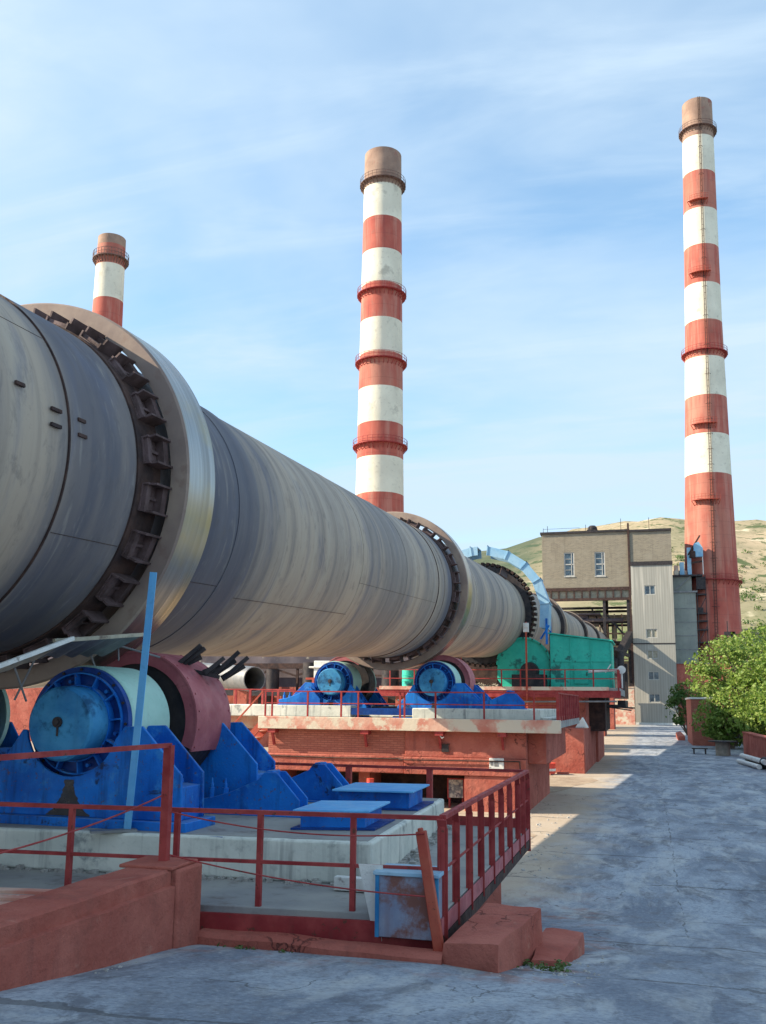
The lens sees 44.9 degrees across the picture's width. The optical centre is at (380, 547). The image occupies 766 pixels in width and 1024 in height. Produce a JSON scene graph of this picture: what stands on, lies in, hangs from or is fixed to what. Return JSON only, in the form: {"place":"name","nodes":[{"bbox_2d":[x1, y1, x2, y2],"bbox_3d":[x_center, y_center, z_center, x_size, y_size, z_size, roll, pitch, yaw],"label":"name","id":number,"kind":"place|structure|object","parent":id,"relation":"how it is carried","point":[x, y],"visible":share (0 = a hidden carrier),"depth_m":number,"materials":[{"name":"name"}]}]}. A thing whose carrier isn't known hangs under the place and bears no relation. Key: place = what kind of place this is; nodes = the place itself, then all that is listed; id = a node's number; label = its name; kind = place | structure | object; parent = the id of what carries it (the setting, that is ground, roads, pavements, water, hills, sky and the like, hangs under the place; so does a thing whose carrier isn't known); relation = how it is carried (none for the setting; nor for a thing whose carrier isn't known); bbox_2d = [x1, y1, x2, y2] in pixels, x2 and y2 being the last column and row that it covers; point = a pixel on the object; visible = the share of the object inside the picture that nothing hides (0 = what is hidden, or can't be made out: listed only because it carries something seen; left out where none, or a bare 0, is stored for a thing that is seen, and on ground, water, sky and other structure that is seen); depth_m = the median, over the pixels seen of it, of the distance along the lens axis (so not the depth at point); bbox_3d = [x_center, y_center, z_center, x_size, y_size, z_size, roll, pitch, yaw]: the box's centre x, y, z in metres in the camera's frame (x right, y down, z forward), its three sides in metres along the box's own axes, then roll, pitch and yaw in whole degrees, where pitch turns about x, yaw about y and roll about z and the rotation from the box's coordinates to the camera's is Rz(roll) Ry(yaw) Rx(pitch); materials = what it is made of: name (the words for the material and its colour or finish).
{"place":"outdoors","nodes":[
{"label":"outdoors","id":0,"kind":"place"},
{"bbox_2d":[5,656,423,746],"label":"workshop wall","id":1,"kind":"structure","parent":0,"point":[294,673],"depth_m":72.33,"materials":[{"name":"red brick"},{"name":"dark steel"}]},
{"bbox_2d":[258,696,395,705],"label":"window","id":2,"kind":"structure","parent":1,"relation":"in","point":[390,699],"depth_m":71.76,"materials":[{"name":"metal"}]},
{"bbox_2d":[0,825,451,885],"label":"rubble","id":3,"kind":"object","parent":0,"point":[414,853],"visible":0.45,"depth_m":11.60,"materials":[{"name":"stone"}]},
{"bbox_2d":[306,661,328,682],"bbox_3d":[-2.408,10.002,57.111,4.400,6.000,1.200,-2,-10,16],"label":"white tank","id":4,"kind":"object","parent":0,"point":[317,665],"visible":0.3,"depth_m":57.44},
{"bbox_2d":[0,724,765,1023],"bbox_3d":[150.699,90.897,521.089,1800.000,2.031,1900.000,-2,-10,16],"label":"ground","id":5,"kind":"structure","parent":0,"point":[669,834],"depth_m":10.37,"materials":[{"name":"concrete"}]},
{"bbox_2d":[0,887,52,904],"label":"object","id":6,"kind":"structure","parent":5,"relation":"on","point":[7,895],"depth_m":9.26,"materials":[{"name":"concrete"}]},
{"bbox_2d":[0,856,201,990],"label":"parapet wall","id":7,"kind":"structure","parent":5,"relation":"on","point":[140,907],"depth_m":8.08,"materials":[{"name":"red concrete"}]},
{"bbox_2d":[0,743,174,860],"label":"corner post","id":8,"kind":"object","parent":7,"relation":"on","point":[166,802],"visible":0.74,"depth_m":9.59,"materials":[{"name":"metal"}]},
{"bbox_2d":[0,794,163,853],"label":"sagging rod","id":9,"kind":"object","parent":8,"relation":"attached to","point":[13,849],"visible":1,"depth_m":8.23,"materials":[{"name":"red paint"}]},
{"bbox_2d":[169,854,424,896],"bbox_3d":[-0.862,3.324,9.409,2.682,0.334,0.016,-1,-10,7],"label":"sagging rod","id":10,"kind":"object","parent":8,"relation":"attached to","point":[297,881],"visible":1,"depth_m":9.39,"materials":[{"name":"red paint"}]},
{"bbox_2d":[171,811,423,836],"bbox_3d":[-0.876,2.836,9.496,2.642,0.202,0.016,-1,-10,7],"label":"sagging rod","id":11,"kind":"object","parent":8,"relation":"attached to","point":[297,832],"visible":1,"depth_m":9.47,"materials":[{"name":"red paint"}]},
{"bbox_2d":[92,233,128,326],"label":"striped chimney","id":12,"kind":"object","parent":5,"relation":"on","point":[110,261],"visible":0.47,"depth_m":132.25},
{"bbox_2d":[0,798,529,948],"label":"kiln platform","id":13,"kind":"structure","parent":5,"relation":"on","point":[311,910],"depth_m":11.30,"materials":[{"name":"concrete"}]},
{"bbox_2d":[0,689,18,761],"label":"support roller","id":14,"kind":"object","parent":13,"relation":"on","point":[9,735],"visible":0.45,"depth_m":16.44,"materials":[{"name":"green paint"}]},
{"bbox_2d":[90,572,156,833],"bbox_3d":[-3.280,1.941,11.814,0.574,3.280,0.533,5,-11,-27],"label":"steel angle","id":15,"kind":"object","parent":13,"relation":"on","point":[140,696],"visible":1,"depth_m":11.87,"materials":[{"name":"metal"}]},
{"bbox_2d":[0,651,274,832],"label":"support roller","id":16,"kind":"object","parent":13,"relation":"on","point":[186,711],"visible":0.91,"depth_m":12.50,"materials":[{"name":"blue paint"}]},
{"bbox_2d":[13,633,143,699],"bbox_3d":[-4.039,1.577,12.438,0.858,0.950,1.518,-5,-11,32],"label":"heat shield","id":17,"kind":"object","parent":16,"relation":"on","point":[90,646],"visible":0.81,"depth_m":12.46,"materials":[{"name":"grey metal"}]},
{"bbox_2d":[0,636,74,701],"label":"heat shield","id":18,"kind":"object","parent":17,"relation":"attached to","point":[15,662],"visible":1,"depth_m":11.41,"materials":[{"name":"grey metal"}]},
{"bbox_2d":[117,646,159,660],"bbox_3d":[-3.862,1.492,13.100,1.444,0.220,0.326,0,-9,4],"label":"lubrication pipe","id":19,"kind":"object","parent":16,"relation":"on","point":[132,649],"visible":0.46,"depth_m":13.09,"materials":[{"name":"grey metal"}]},
{"bbox_2d":[178,644,248,681],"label":"cut pipes","id":20,"kind":"object","parent":16,"relation":"on","point":[214,670],"visible":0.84,"depth_m":14.45,"materials":[{"name":"metal"}]},
{"bbox_2d":[0,294,609,689],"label":"rotary kiln","id":21,"kind":"object","parent":16,"relation":"on","point":[121,477],"visible":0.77,"depth_m":14.16,"materials":[{"name":"metal"}]},
{"bbox_2d":[0,802,444,935],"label":"guard rail","id":22,"kind":"object","parent":13,"relation":"on","point":[258,861],"visible":0.75,"depth_m":9.91,"materials":[{"name":"metal"}]},
{"bbox_2d":[204,770,307,817],"bbox_3d":[-1.875,3.627,13.785,1.720,0.640,0.540,-2,-10,16],"label":"thrust bracket","id":23,"kind":"object","parent":13,"relation":"on","point":[278,790],"visible":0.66,"depth_m":13.58,"materials":[{"name":"metal"}]},
{"bbox_2d":[278,762,348,801],"bbox_3d":[-1.293,3.956,15.723,1.720,0.640,0.540,-2,-10,16],"label":"thrust bracket","id":24,"kind":"object","parent":13,"relation":"on","point":[317,781],"visible":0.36,"depth_m":15.47,"materials":[{"name":"metal"}]},
{"bbox_2d":[290,800,394,830],"bbox_3d":[-0.491,3.619,12.554,1.090,0.260,1.478,-2,-10,16],"label":"flat box","id":25,"kind":"object","parent":13,"relation":"on","point":[334,823],"visible":0.89,"depth_m":12.11,"materials":[{"name":"blue paint"}]},
{"bbox_2d":[334,875,363,891],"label":"concrete block","id":26,"kind":"structure","parent":13,"relation":"on","point":[341,881],"depth_m":10.60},
{"bbox_2d":[359,864,382,940],"bbox_3d":[-0.108,3.648,9.548,0.260,0.740,0.020,-2,-10,16],"label":"triangular plate","id":27,"kind":"object","parent":13,"relation":"on","point":[367,876],"visible":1,"depth_m":9.57,"materials":[{"name":"metal"}]},
{"bbox_2d":[332,782,433,810],"bbox_3d":[0.040,4.000,14.935,1.390,0.300,1.509,-2,-10,16],"label":"flat box","id":28,"kind":"object","parent":13,"relation":"on","point":[402,797],"visible":0.93,"depth_m":14.46,"materials":[{"name":"blue paint"}]},
{"bbox_2d":[275,762,523,827],"bbox_3d":[-0.070,4.597,16.985,5.500,1.194,0.101,-2,-10,16],"label":"guard rail","id":29,"kind":"object","parent":13,"relation":"on","point":[429,779],"visible":0.38,"depth_m":16.72,"materials":[{"name":"metal"}]},
{"bbox_2d":[373,863,448,940],"bbox_3d":[0.319,3.646,9.567,0.690,0.640,0.510,-2,-10,16],"label":"metal box","id":30,"kind":"object","parent":13,"relation":"on","point":[401,916],"visible":0.72,"depth_m":9.37,"materials":[{"name":"blue paint"}]},
{"bbox_2d":[437,770,530,942],"bbox_3d":[1.593,4.014,12.833,0.110,1.372,7.300,-2,-10,16],"label":"guard rail","id":31,"kind":"object","parent":13,"relation":"on","point":[455,912],"visible":0.81,"depth_m":11.73,"materials":[{"name":"metal"}]},
{"bbox_2d":[198,928,442,964],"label":"kerb","id":32,"kind":"structure","parent":5,"relation":"on","point":[286,942],"depth_m":9.30,"materials":[{"name":"red concrete"}]},
{"bbox_2d":[64,813,663,1015],"bbox_3d":[3.335,5.513,16.597,8.992,1.668,27.007,-2,-10,16],"label":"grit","id":33,"kind":"object","parent":5,"relation":"on","point":[532,855],"visible":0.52,"depth_m":9.40,"materials":[{"name":"gravel"}]},
{"bbox_2d":[353,146,407,511],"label":"striped chimney","id":34,"kind":"object","parent":5,"relation":"on","point":[380,448],"visible":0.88,"depth_m":150.58,"materials":[{"name":"red paint"}]},
{"bbox_2d":[217,941,571,972],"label":"weeds","id":35,"kind":"object","parent":5,"relation":"on","point":[556,966],"visible":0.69,"depth_m":9.22,"materials":[{"name":"green plant"}]},
{"bbox_2d":[229,704,579,812],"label":"kiln platform","id":36,"kind":"structure","parent":5,"relation":"on","point":[536,746],"depth_m":31.64,"materials":[{"name":"concrete"}]},
{"bbox_2d":[203,663,264,703],"bbox_3d":[-7.848,6.154,41.407,1.040,2.519,8.625,8,-12,-38],"label":"steel pipe","id":37,"kind":"object","parent":36,"relation":"on","point":[250,677],"visible":0.31,"depth_m":38.67,"materials":[{"name":"grey metal"}]},
{"bbox_2d":[235,691,267,740],"bbox_3d":[-5.199,6.991,33.723,2.400,3.540,0.920,-2,-10,16],"label":"stairway","id":38,"kind":"object","parent":36,"relation":"attached to","point":[255,730],"visible":0.16,"depth_m":33.35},
{"bbox_2d":[225,689,294,703],"bbox_3d":[-5.362,6.051,36.698,4.180,0.924,0.080,-2,-10,16],"label":"guard rail","id":39,"kind":"object","parent":36,"relation":"on","point":[262,697],"visible":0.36,"depth_m":36.55,"materials":[{"name":"metal"}]},
{"bbox_2d":[277,688,325,704],"bbox_3d":[-2.926,5.510,34.388,1.720,0.640,0.540,-2,-10,16],"label":"thrust bracket","id":40,"kind":"object","parent":36,"relation":"on","point":[314,697],"visible":0.87,"depth_m":34.19,"materials":[{"name":"metal"}]},
{"bbox_2d":[293,657,388,716],"bbox_3d":[-1.558,5.387,36.043,3.300,2.389,3.690,-2,-10,16],"label":"support roller","id":41,"kind":"object","parent":36,"relation":"on","point":[340,674],"visible":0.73,"depth_m":34.76,"materials":[{"name":"blue paint"}]},
{"bbox_2d":[372,706,396,707],"bbox_3d":[0.555,6.321,35.338,8.400,0.543,3.550,-2,-10,16],"label":"roller frame","id":42,"kind":"object","parent":36,"relation":"on","point":[384,706],"visible":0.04,"depth_m":34.34,"materials":[{"name":"blue paint"}]},
{"bbox_2d":[271,755,520,768],"bbox_3d":[0.272,7.568,31.282,8.972,0.963,0.132,-2,-10,17],"label":"cable conduit","id":43,"kind":"object","parent":36,"relation":"attached to","point":[399,759],"visible":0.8,"depth_m":31.14,"materials":[{"name":"metal"}]},
{"bbox_2d":[264,691,557,719],"bbox_3d":[0.819,5.484,31.549,10.328,1.170,0.055,-2,-10,16],"label":"guard rail","id":44,"kind":"object","parent":36,"relation":"on","point":[399,704],"visible":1,"depth_m":31.61,"materials":[{"name":"metal"}]},
{"bbox_2d":[393,655,490,717],"bbox_3d":[2.462,5.238,34.907,3.300,2.389,3.690,-2,-10,16],"label":"support roller","id":45,"kind":"object","parent":36,"relation":"on","point":[442,673],"visible":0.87,"depth_m":33.57,"materials":[{"name":"blue paint"}]},
{"bbox_2d":[441,744,449,751],"bbox_3d":[2.151,6.695,31.005,0.300,0.270,0.068,-2,-10,16],"label":"vent opening","id":46,"kind":"object","parent":36,"relation":"attached to","point":[445,747],"visible":1,"depth_m":30.98,"materials":[{"name":"metal"}]},
{"bbox_2d":[489,758,503,768],"bbox_3d":[3.787,7.067,30.341,0.480,0.350,0.065,-2,-10,16],"label":"notice board","id":47,"kind":"object","parent":36,"relation":"attached to","point":[496,765],"visible":0.82,"depth_m":30.32,"materials":[{"name":"paper"}]},
{"bbox_2d":[476,690,526,708],"bbox_3d":[4.183,5.271,32.163,1.720,0.640,0.540,-2,-10,16],"label":"thrust bracket","id":48,"kind":"object","parent":36,"relation":"on","point":[510,699],"visible":0.94,"depth_m":31.94,"materials":[{"name":"metal"}]},
{"bbox_2d":[556,692,579,722],"bbox_3d":[6.986,5.946,34.413,0.100,1.024,9.100,-2,-10,16],"label":"guard rail","id":49,"kind":"object","parent":36,"relation":"on","point":[567,706],"visible":0.81,"depth_m":33.46,"materials":[{"name":"metal"}]},
{"bbox_2d":[416,828,443,951],"bbox_3d":[0.505,3.495,9.217,0.341,1.362,0.088,-4,-10,25],"label":"leaning post","id":50,"kind":"object","parent":5,"relation":"on","point":[430,894],"visible":0.83,"depth_m":9.21,"materials":[{"name":"metal"}]},
{"bbox_2d":[447,778,464,807],"bbox_3d":[2.553,8.335,31.513,0.580,0.970,0.080,-2,-10,16],"label":"poster board","id":51,"kind":"object","parent":5,"relation":"on","point":[455,787],"visible":0.88,"depth_m":31.52,"materials":[{"name":"paper"}]},
{"bbox_2d":[443,903,542,972],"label":"concrete block","id":52,"kind":"structure","parent":5,"relation":"on","point":[493,938],"depth_m":9.16,"materials":[{"name":"concrete"}]},
{"bbox_2d":[379,686,634,773],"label":"kiln platform","id":53,"kind":"structure","parent":5,"relation":"on","point":[584,753],"depth_m":50.38,"materials":[{"name":"concrete"}]},
{"bbox_2d":[402,670,415,685],"bbox_3d":[1.611,7.455,52.901,0.850,0.980,0.850,-2,-10,16],"label":"steel drum","id":54,"kind":"object","parent":53,"relation":"on","point":[407,674],"visible":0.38,"depth_m":52.56,"materials":[{"name":"green paint"}]},
{"bbox_2d":[468,665,500,685],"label":"wall","id":55,"kind":"structure","parent":53,"relation":"on","point":[485,673],"depth_m":59.41,"materials":[{"name":"red paint"}]},
{"bbox_2d":[476,683,499,685],"bbox_3d":[5.542,7.907,52.720,2.536,0.504,1.913,-2,-10,16],"label":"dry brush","id":56,"kind":"object","parent":53,"relation":"on","point":[493,684],"visible":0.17,"depth_m":52.15,"materials":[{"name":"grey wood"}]},
{"bbox_2d":[383,669,618,690],"bbox_3d":[6.366,7.246,50.740,12.935,1.174,0.070,-2,-10,16],"label":"guard rail","id":57,"kind":"object","parent":53,"relation":"on","point":[501,678],"visible":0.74,"depth_m":50.20,"materials":[{"name":"metal"}]},
{"bbox_2d":[397,698,616,703],"bbox_3d":[6.680,8.225,50.316,11.901,0.364,0.224,-2,-10,16],"label":"deck pipe","id":58,"kind":"object","parent":53,"relation":"hanging from","point":[609,701],"visible":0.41,"depth_m":49.47,"materials":[{"name":"red metal"}]},
{"bbox_2d":[496,637,549,686],"bbox_3d":[8.440,6.779,54.523,3.200,2.980,3.000,-2,-10,16],"label":"pinion cover","id":59,"kind":"object","parent":53,"relation":"on","point":[512,656],"visible":0.7,"depth_m":54.21,"materials":[{"name":"metal"}]},
{"bbox_2d":[525,622,527,708],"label":"red column","id":60,"kind":"structure","parent":53,"relation":"on","point":[526,667],"depth_m":50.21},
{"bbox_2d":[523,623,528,631],"bbox_3d":[7.912,4.353,50.583,0.300,0.500,0.180,-2,-10,16],"label":"lamp","id":61,"kind":"object","parent":60,"relation":"attached to","point":[525,627],"visible":1,"depth_m":50.52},
{"bbox_2d":[548,632,614,687],"bbox_3d":[11.994,6.770,55.015,3.630,3.230,4.120,-2,-10,16],"label":"green housing","id":62,"kind":"object","parent":53,"relation":"on","point":[573,652],"visible":0.74,"depth_m":53.20,"materials":[{"name":"paint"}]},
{"bbox_2d":[462,545,552,643],"bbox_3d":[7.372,2.927,55.906,5.758,5.953,2.320,-2,-10,16],"label":"gear guard","id":63,"kind":"object","parent":62,"relation":"attached to","point":[509,557],"visible":0.9,"depth_m":54.91,"materials":[{"name":"blue paint"}]},
{"bbox_2d":[574,664,588,683],"bbox_3d":[11.448,7.219,52.967,0.800,1.100,0.080,-2,-10,16],"label":"door","id":64,"kind":"structure","parent":62,"relation":"in","point":[577,673],"depth_m":52.98,"materials":[{"name":"green paint"}]},
{"bbox_2d":[575,717,588,727],"bbox_3d":[10.505,9.142,48.462,0.661,0.547,0.600,-2,-10,16],"label":"rubble sack","id":65,"kind":"object","parent":53,"relation":"on","point":[582,723],"visible":0.94,"depth_m":48.17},
{"bbox_2d":[588,664,625,687],"bbox_3d":[12.225,6.936,50.117,1.974,1.297,0.170,-2,-10,16],"label":"grey valve","id":66,"kind":"object","parent":53,"relation":"on","point":[622,669],"visible":0.94,"depth_m":49.94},
{"bbox_2d":[617,669,622,689],"bbox_3d":[13.369,7.397,51.833,0.120,0.974,6.120,-2,-10,16],"label":"guard rail","id":67,"kind":"object","parent":53,"relation":"on","point":[618,679],"visible":0.59,"depth_m":48.96,"materials":[{"name":"metal"}]},
{"bbox_2d":[549,762,555,773],"bbox_3d":[8.424,11.112,46.726,0.800,0.530,0.800,-2,-10,16],"label":"bucket","id":68,"kind":"object","parent":5,"relation":"on","point":[552,769],"visible":0.34,"depth_m":46.41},
{"bbox_2d":[531,928,584,965],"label":"concrete block","id":69,"kind":"structure","parent":5,"relation":"on","point":[565,946],"depth_m":10.00,"materials":[{"name":"concrete"}]},
{"bbox_2d":[550,776,597,792],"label":"dirt verge","id":70,"kind":"structure","parent":5,"relation":"on","point":[558,783],"depth_m":42.00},
{"bbox_2d":[540,523,635,723],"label":"brick building","id":71,"kind":"structure","parent":5,"relation":"on","point":[592,565],"depth_m":174.61,"materials":[{"name":"brick"}]},
{"bbox_2d":[564,552,574,576],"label":"window","id":72,"kind":"structure","parent":71,"relation":"in","point":[568,557],"depth_m":175.83,"materials":[{"name":"white glass"}]},
{"bbox_2d":[594,552,605,576],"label":"window","id":73,"kind":"structure","parent":71,"relation":"in","point":[599,556],"depth_m":174.27,"materials":[{"name":"white glass"}]},
{"bbox_2d":[609,671,616,729],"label":"kiln pier","id":74,"kind":"structure","parent":5,"relation":"on","point":[612,720],"depth_m":132.06,"materials":[{"name":"red concrete"}]},
{"bbox_2d":[615,687,634,724],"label":"red annex","id":75,"kind":"object","parent":5,"relation":"on","point":[624,717],"visible":0.39,"depth_m":165.88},
{"bbox_2d":[676,731,684,740],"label":"stone slab","id":76,"kind":"structure","parent":5,"relation":"on","point":[680,735],"depth_m":93.81,"materials":[{"name":"stone"}]},
{"bbox_2d":[664,679,703,734],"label":"leafy bush","id":77,"kind":"object","parent":5,"relation":"on","point":[675,699],"visible":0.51,"depth_m":110.41,"materials":[{"name":"green plant"}]},
{"bbox_2d":[685,697,716,745],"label":"boundary wall","id":78,"kind":"structure","parent":5,"relation":"on","point":[696,738],"depth_m":82.19,"materials":[{"name":"red paint"}]},
{"bbox_2d":[676,662,737,724],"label":"red annex","id":79,"kind":"object","parent":5,"relation":"on","point":[682,676],"visible":0.18,"depth_m":167.03,"materials":[{"name":"concrete"}]},
{"bbox_2d":[673,574,701,661],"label":"panel silo","id":80,"kind":"object","parent":79,"relation":"on","point":[685,621],"visible":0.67,"depth_m":170.40,"materials":[{"name":"grey metal"}]},
{"bbox_2d":[673,535,703,574],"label":"rooftop machinery","id":81,"kind":"object","parent":80,"relation":"on","point":[695,550],"visible":0.99,"depth_m":171.72,"materials":[{"name":"blue paint"}]},
{"bbox_2d":[696,576,708,660],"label":"steel stair frame","id":82,"kind":"object","parent":79,"relation":"on","point":[700,583],"visible":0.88,"depth_m":169.95,"materials":[{"name":"metal"}]},
{"bbox_2d":[679,96,742,665],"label":"striped chimney","id":83,"kind":"object","parent":5,"relation":"on","point":[709,513],"visible":0.87,"depth_m":178.71,"materials":[{"name":"red paint"}]},
{"bbox_2d":[708,740,736,755],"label":"table","id":84,"kind":"object","parent":5,"relation":"on","point":[722,747],"visible":1,"depth_m":65.54,"materials":[{"name":"concrete"}]},
{"bbox_2d":[689,689,759,748],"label":"leafy bush","id":85,"kind":"object","parent":5,"relation":"on","point":[718,726],"visible":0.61,"depth_m":76.06,"materials":[{"name":"green plant"}]},
{"bbox_2d":[684,634,765,743],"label":"tall tree","id":86,"kind":"object","parent":5,"relation":"on","point":[704,671],"visible":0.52,"depth_m":87.86,"materials":[{"name":"green plant"}]},
{"bbox_2d":[716,621,765,689],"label":"tall tree","id":87,"kind":"object","parent":5,"relation":"on","point":[760,629],"visible":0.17,"depth_m":96.50,"materials":[{"name":"green plant"}]},
{"bbox_2d":[717,656,765,718],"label":"leafy bush","id":88,"kind":"object","parent":5,"relation":"on","point":[746,680],"visible":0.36,"depth_m":76.67,"materials":[{"name":"green plant"}]},
{"bbox_2d":[730,680,765,734],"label":"leafy bush","id":89,"kind":"object","parent":5,"relation":"on","point":[756,720],"visible":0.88,"depth_m":69.32,"materials":[{"name":"green plant"}]},
{"bbox_2d":[736,759,761,769],"bbox_3d":[21.603,12.708,54.511,0.280,0.280,5.732,-1,-10,10],"label":"steel pipe","id":90,"kind":"object","parent":5,"relation":"on","point":[749,764],"visible":1,"depth_m":53.71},
{"bbox_2d":[742,732,765,757],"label":"boundary wall","id":91,"kind":"structure","parent":5,"relation":"on","point":[754,744],"depth_m":61.37,"materials":[{"name":"red concrete"}]},
{"bbox_2d":[751,644,765,684],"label":"tall tree","id":92,"kind":"object","parent":5,"relation":"on","point":[763,661],"visible":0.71,"depth_m":75.99,"materials":[{"name":"green plant"}]},
{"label":"steel pipe","id":93,"kind":"object","parent":5,"relation":"on","visible":0},
{"bbox_2d":[739,753,765,764],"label":"steel pipe","id":94,"kind":"object","parent":93,"relation":"on","point":[751,758],"visible":1,"depth_m":54.29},
{"bbox_2d":[0,0,765,550],"label":"sky","id":95,"kind":"structure","parent":0,"point":[226,143],"materials":[{"name":"blue"}]},
{"bbox_2d":[473,517,765,694],"bbox_3d":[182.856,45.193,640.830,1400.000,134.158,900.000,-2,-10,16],"label":"hills","id":96,"kind":"structure","parent":0,"point":[751,535],"depth_m":495.92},
{"bbox_2d":[671,544,765,628],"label":"hillside scrub","id":97,"kind":"object","parent":96,"relation":"on","point":[745,596],"visible":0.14,"depth_m":409.43,"materials":[{"name":"green plant"}]},
{"bbox_2d":[629,528,678,724],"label":"corrugated tower","id":98,"kind":"structure","parent":0,"point":[655,670],"depth_m":169.11,"materials":[{"name":"grey corrugated metal sheet"},{"name":"glass"}]},
{"bbox_2d":[644,585,655,594],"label":"window","id":99,"kind":"structure","parent":98,"relation":"in","point":[649,590],"depth_m":170.44,"materials":[{"name":"white glass"}]},
{"bbox_2d":[646,629,656,637],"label":"window","id":100,"kind":"structure","parent":98,"relation":"in","point":[650,633],"depth_m":169.11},
{"bbox_2d":[647,650,657,658],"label":"window","id":101,"kind":"structure","parent":98,"relation":"in","point":[651,654],"depth_m":168.45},
{"bbox_2d":[648,671,658,679],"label":"window","id":102,"kind":"structure","parent":98,"relation":"in","point":[652,675],"depth_m":167.84,"materials":[{"name":"grey glass"}]},
{"bbox_2d":[649,694,659,701],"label":"window","id":103,"kind":"structure","parent":98,"relation":"in","point":[652,697],"depth_m":167.18,"materials":[{"name":"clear glass"}]},
{"bbox_2d":[724,622,758,706],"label":"crane post","id":104,"kind":"object","parent":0,"point":[727,633],"visible":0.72,"depth_m":140.66,"materials":[{"name":"metal"}]},
{"bbox_2d":[742,628,765,661],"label":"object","id":105,"kind":"structure","parent":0,"point":[753,637],"depth_m":191.48,"materials":[{"name":"plant"}]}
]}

